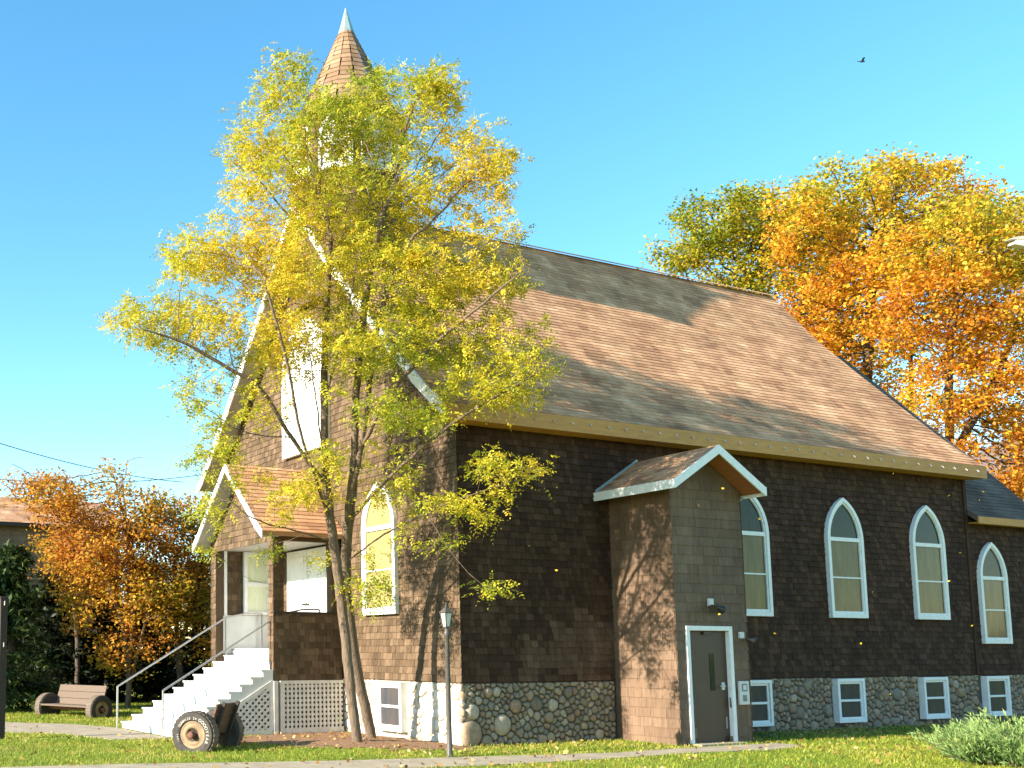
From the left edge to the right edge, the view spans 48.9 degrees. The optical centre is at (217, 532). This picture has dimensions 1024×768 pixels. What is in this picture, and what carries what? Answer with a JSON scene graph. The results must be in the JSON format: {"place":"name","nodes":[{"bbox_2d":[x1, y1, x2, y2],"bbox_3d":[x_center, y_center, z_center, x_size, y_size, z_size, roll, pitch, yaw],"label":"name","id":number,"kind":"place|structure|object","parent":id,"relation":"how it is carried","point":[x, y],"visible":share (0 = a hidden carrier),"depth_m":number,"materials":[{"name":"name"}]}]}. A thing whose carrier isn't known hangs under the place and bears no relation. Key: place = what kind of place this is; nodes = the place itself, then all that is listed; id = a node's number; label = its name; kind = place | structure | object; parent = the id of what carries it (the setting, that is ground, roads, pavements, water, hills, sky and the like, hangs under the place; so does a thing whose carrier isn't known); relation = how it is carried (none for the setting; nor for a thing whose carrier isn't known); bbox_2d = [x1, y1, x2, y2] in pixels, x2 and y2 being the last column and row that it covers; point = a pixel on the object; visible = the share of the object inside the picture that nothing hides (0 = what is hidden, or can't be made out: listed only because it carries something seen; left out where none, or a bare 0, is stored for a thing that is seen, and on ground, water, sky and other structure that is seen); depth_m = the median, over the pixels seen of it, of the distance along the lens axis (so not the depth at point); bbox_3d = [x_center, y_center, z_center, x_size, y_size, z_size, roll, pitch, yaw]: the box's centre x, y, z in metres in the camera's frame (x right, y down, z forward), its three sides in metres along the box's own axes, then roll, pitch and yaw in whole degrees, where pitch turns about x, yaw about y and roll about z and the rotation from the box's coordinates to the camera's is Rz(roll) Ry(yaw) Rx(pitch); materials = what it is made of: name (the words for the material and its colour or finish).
{"place":"outdoors","nodes":[
{"label":"outdoors","id":0,"kind":"place"},
{"bbox_2d":[0,497,123,683],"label":"house","id":1,"kind":"structure","parent":0,"point":[14,525],"depth_m":55.08,"materials":[{"name":"paint"}]},
{"bbox_2d":[5,722,170,739],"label":"path","id":2,"kind":"structure","parent":0,"point":[108,733],"depth_m":22.82,"materials":[{"name":"concrete"}]},
{"bbox_2d":[0,443,179,481],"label":"overhead cable","id":3,"kind":"object","parent":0,"point":[84,466],"visible":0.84,"depth_m":51.39,"materials":[{"name":"black rubber"}]},
{"bbox_2d":[0,474,200,482],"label":"overhead cable","id":4,"kind":"object","parent":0,"point":[132,481],"visible":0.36,"depth_m":59.60,"materials":[{"name":"black rubber"}]},
{"bbox_2d":[0,743,803,767],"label":"path","id":5,"kind":"structure","parent":0,"point":[428,762],"depth_m":16.45,"materials":[{"name":"concrete"}]},
{"bbox_2d":[0,655,1023,767],"bbox_3d":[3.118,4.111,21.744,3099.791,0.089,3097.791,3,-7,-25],"label":"ground","id":6,"kind":"structure","parent":0,"point":[249,757],"depth_m":17.68,"materials":[{"name":"green plant"}]},
{"bbox_2d":[0,596,7,738],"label":"wooden post","id":7,"kind":"object","parent":6,"relation":"on","point":[3,625],"visible":0.89,"depth_m":20.89,"materials":[{"name":"brown wood"}]},
{"bbox_2d":[0,464,74,498],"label":"bare tree","id":8,"kind":"object","parent":6,"relation":"on","point":[24,484],"visible":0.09,"depth_m":74.86,"materials":[{"name":"orange plant"}]},
{"bbox_2d":[0,540,79,711],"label":"evergreen tree","id":9,"kind":"object","parent":6,"relation":"on","point":[15,585],"visible":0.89,"depth_m":30.89,"materials":[{"name":"green plant"}]},
{"bbox_2d":[0,459,117,684],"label":"ornamental tree","id":10,"kind":"object","parent":6,"relation":"on","point":[77,640],"visible":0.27,"depth_m":33.73,"materials":[{"name":"orange plant"}]},
{"bbox_2d":[14,566,110,696],"bbox_3d":[-5.472,3.458,35.174,4.161,4.795,4.026,-3,-7,25],"label":"hemlock tree","id":11,"kind":"object","parent":6,"relation":"on","point":[64,645],"visible":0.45,"depth_m":34.34,"materials":[{"name":"green plant"}]},
{"bbox_2d":[34,683,112,717],"bbox_3d":[-3.817,4.540,28.168,2.575,1.009,0.848,-6,-9,43],"label":"tyre bench","id":12,"kind":"object","parent":6,"relation":"on","point":[92,701],"visible":0.85,"depth_m":28.25,"materials":[{"name":"wood"}]},
{"bbox_2d":[1,457,205,708],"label":"ornamental tree","id":13,"kind":"object","parent":6,"relation":"on","point":[76,555],"visible":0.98,"depth_m":31.49,"materials":[{"name":"orange plant"}]},
{"bbox_2d":[47,565,164,702],"bbox_3d":[-3.843,3.544,36.094,4.127,5.124,3.773,3,-7,-25],"label":"hemlock tree","id":14,"kind":"object","parent":6,"relation":"on","point":[100,678],"visible":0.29,"depth_m":35.45,"materials":[{"name":"green plant"}]},
{"bbox_2d":[102,457,185,605],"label":"bare tree","id":15,"kind":"object","parent":6,"relation":"on","point":[124,480],"visible":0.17,"depth_m":79.97,"materials":[{"name":"orange plant"}]},
{"bbox_2d":[100,563,199,699],"bbox_3d":[-2.393,3.499,37.167,4.157,5.116,4.160,3,-7,-25],"label":"hemlock tree","id":16,"kind":"object","parent":6,"relation":"on","point":[153,683],"visible":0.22,"depth_m":36.34,"materials":[{"name":"green plant"}]},
{"bbox_2d":[102,485,210,686],"bbox_3d":[-1.089,2.075,32.995,5.145,7.033,3.731,3,-7,-25],"label":"ornamental tree","id":17,"kind":"object","parent":6,"relation":"on","point":[200,569],"visible":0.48,"depth_m":32.63,"materials":[{"name":"orange plant"}]},
{"bbox_2d":[138,559,210,700],"bbox_3d":[-0.695,3.558,38.109,4.385,5.408,4.626,0,-6,4],"label":"hemlock tree","id":18,"kind":"object","parent":6,"relation":"on","point":[196,665],"visible":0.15,"depth_m":37.32,"materials":[{"name":"green plant"}]},
{"bbox_2d":[172,701,243,751],"bbox_3d":[-0.130,3.476,18.824,0.878,0.959,1.518,-3,-7,25],"label":"tyre bench","id":19,"kind":"object","parent":6,"relation":"on","point":[199,731],"visible":0.95,"depth_m":18.33,"materials":[{"name":"rubber"}]},
{"bbox_2d":[242,731,475,750],"bbox_3d":[2.251,3.905,19.973,3.500,0.101,5.040,3,-7,-25],"label":"mulch bed","id":20,"kind":"object","parent":6,"relation":"on","point":[314,741],"visible":0.81,"depth_m":19.40,"materials":[{"name":"brown soil"}]},
{"bbox_2d":[93,41,572,741],"bbox_3d":[1.893,-2.633,18.888,8.394,13.041,4.264,-1,-6,5],"label":"yellow tree","id":21,"kind":"object","parent":20,"relation":"on","point":[405,257],"visible":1,"depth_m":18.56,"materials":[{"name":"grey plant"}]},
{"bbox_2d":[439,603,453,756],"bbox_3d":[3.784,2.457,17.417,0.178,2.620,0.178,3,-7,-25],"label":"lamp post","id":22,"kind":"object","parent":6,"relation":"on","point":[446,613],"visible":0.92,"depth_m":17.40,"materials":[{"name":"metal"}]},
{"bbox_2d":[5,699,997,767],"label":"fallen leaves","id":23,"kind":"object","parent":6,"relation":"on","point":[491,763],"visible":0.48,"depth_m":18.49,"materials":[{"name":"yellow plant"}]},
{"bbox_2d":[116,8,1023,746],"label":"church","id":24,"kind":"structure","parent":6,"relation":"on","point":[666,414],"depth_m":22.78,"materials":[{"name":"brown wood"}]},
{"bbox_2d":[282,318,330,459],"bbox_3d":[2.038,-3.454,24.798,0.100,3.200,2.100,3,-7,-25],"label":"shuttered window","id":25,"kind":"structure","parent":24,"relation":"in","point":[305,400],"depth_m":24.73,"materials":[{"name":"white paint"}]},
{"bbox_2d":[361,482,398,614],"bbox_3d":[3.299,0.309,21.663,0.095,2.728,1.200,3,-7,-25],"label":"window","id":26,"kind":"structure","parent":24,"relation":"in","point":[373,525],"depth_m":21.60,"materials":[{"name":"glass"}]},
{"bbox_2d":[375,681,407,732],"bbox_3d":[3.451,3.450,21.052,0.160,0.970,0.880,3,-7,-25],"label":"cellar window","id":27,"kind":"structure","parent":24,"relation":"in","point":[391,697],"depth_m":20.99,"materials":[{"name":"white paint"}]},
{"bbox_2d":[740,498,773,616],"bbox_3d":[11.340,0.416,22.627,1.230,2.728,0.095,3,-7,-25],"label":"window","id":28,"kind":"structure","parent":24,"relation":"in","point":[755,532],"depth_m":22.71,"materials":[{"name":"beige glass"}]},
{"bbox_2d":[750,680,773,726],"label":"cellar window","id":29,"kind":"structure","parent":24,"relation":"in","point":[761,690],"depth_m":22.34,"materials":[{"name":"white paint"}]},
{"bbox_2d":[824,498,868,617],"bbox_3d":[14.186,0.563,23.945,1.230,2.728,0.095,3,-7,-25],"label":"window","id":30,"kind":"structure","parent":24,"relation":"in","point":[843,535],"depth_m":23.94,"materials":[{"name":"beige glass"}]},
{"bbox_2d":[831,678,867,722],"bbox_3d":[14.047,3.731,23.559,0.920,0.965,0.160,3,-7,-25],"label":"cellar window","id":31,"kind":"structure","parent":24,"relation":"in","point":[848,694],"depth_m":23.51,"materials":[{"name":"white paint"}]},
{"bbox_2d":[909,505,950,619],"bbox_3d":[16.923,0.704,25.213,1.230,2.728,0.095,3,-7,-25],"label":"window","id":32,"kind":"structure","parent":24,"relation":"in","point":[928,563],"depth_m":25.21,"materials":[{"name":"beige glass"}]},
{"bbox_2d":[917,677,950,718],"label":"cellar window","id":33,"kind":"structure","parent":24,"relation":"in","point":[934,698],"depth_m":24.78,"materials":[{"name":"white paint"}]},
{"bbox_2d":[977,542,1012,643],"bbox_3d":[19.180,1.486,26.184,1.120,2.508,0.095,3,-7,-25],"label":"window","id":34,"kind":"structure","parent":24,"relation":"in","point":[992,578],"depth_m":26.18,"materials":[{"name":"beige glass"}]},
{"bbox_2d":[980,676,1012,715],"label":"cellar window","id":35,"kind":"structure","parent":24,"relation":"in","point":[996,692],"depth_m":25.81,"materials":[{"name":"white paint"}]},
{"bbox_2d":[637,175,898,356],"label":"maple tree","id":36,"kind":"object","parent":6,"relation":"on","point":[741,202],"visible":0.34,"depth_m":48.43,"materials":[{"name":"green plant"}]},
{"bbox_2d":[753,720,1021,737],"bbox_3d":[16.216,4.422,24.035,14.403,0.036,0.922,3,-7,-25],"label":"soil strip","id":37,"kind":"object","parent":6,"relation":"on","point":[851,729],"visible":0.17,"depth_m":22.90,"materials":[{"name":"brown soil"}]},
{"bbox_2d":[752,141,1023,414],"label":"maple tree","id":38,"kind":"object","parent":6,"relation":"on","point":[830,336],"visible":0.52,"depth_m":44.67,"materials":[{"name":"orange plant"}]},
{"bbox_2d":[879,300,960,409],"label":"young tree","id":39,"kind":"object","parent":6,"relation":"on","point":[912,356],"visible":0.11,"depth_m":51.90,"materials":[{"name":"orange plant"}]},
{"bbox_2d":[845,185,1023,500],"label":"maple tree","id":40,"kind":"object","parent":6,"relation":"on","point":[980,272],"visible":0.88,"depth_m":40.59,"materials":[{"name":"orange plant"}]},
{"bbox_2d":[906,706,1023,767],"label":"juniper shrub","id":41,"kind":"object","parent":6,"relation":"on","point":[978,741],"visible":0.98,"depth_m":16.02,"materials":[{"name":"green plant"}]},
{"bbox_2d":[1004,236,1023,248],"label":"street light","id":42,"kind":"object","parent":6,"relation":"on","point":[1017,242],"visible":1,"depth_m":24.02,"materials":[{"name":"paint"}]},
{"bbox_2d":[0,0,1023,648],"label":"sky","id":43,"kind":"structure","parent":0,"point":[110,121],"materials":[{"name":"blue"}]},
{"bbox_2d":[973,438,1023,499],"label":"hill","id":44,"kind":"structure","parent":0,"point":[990,458],"depth_m":269.66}
]}

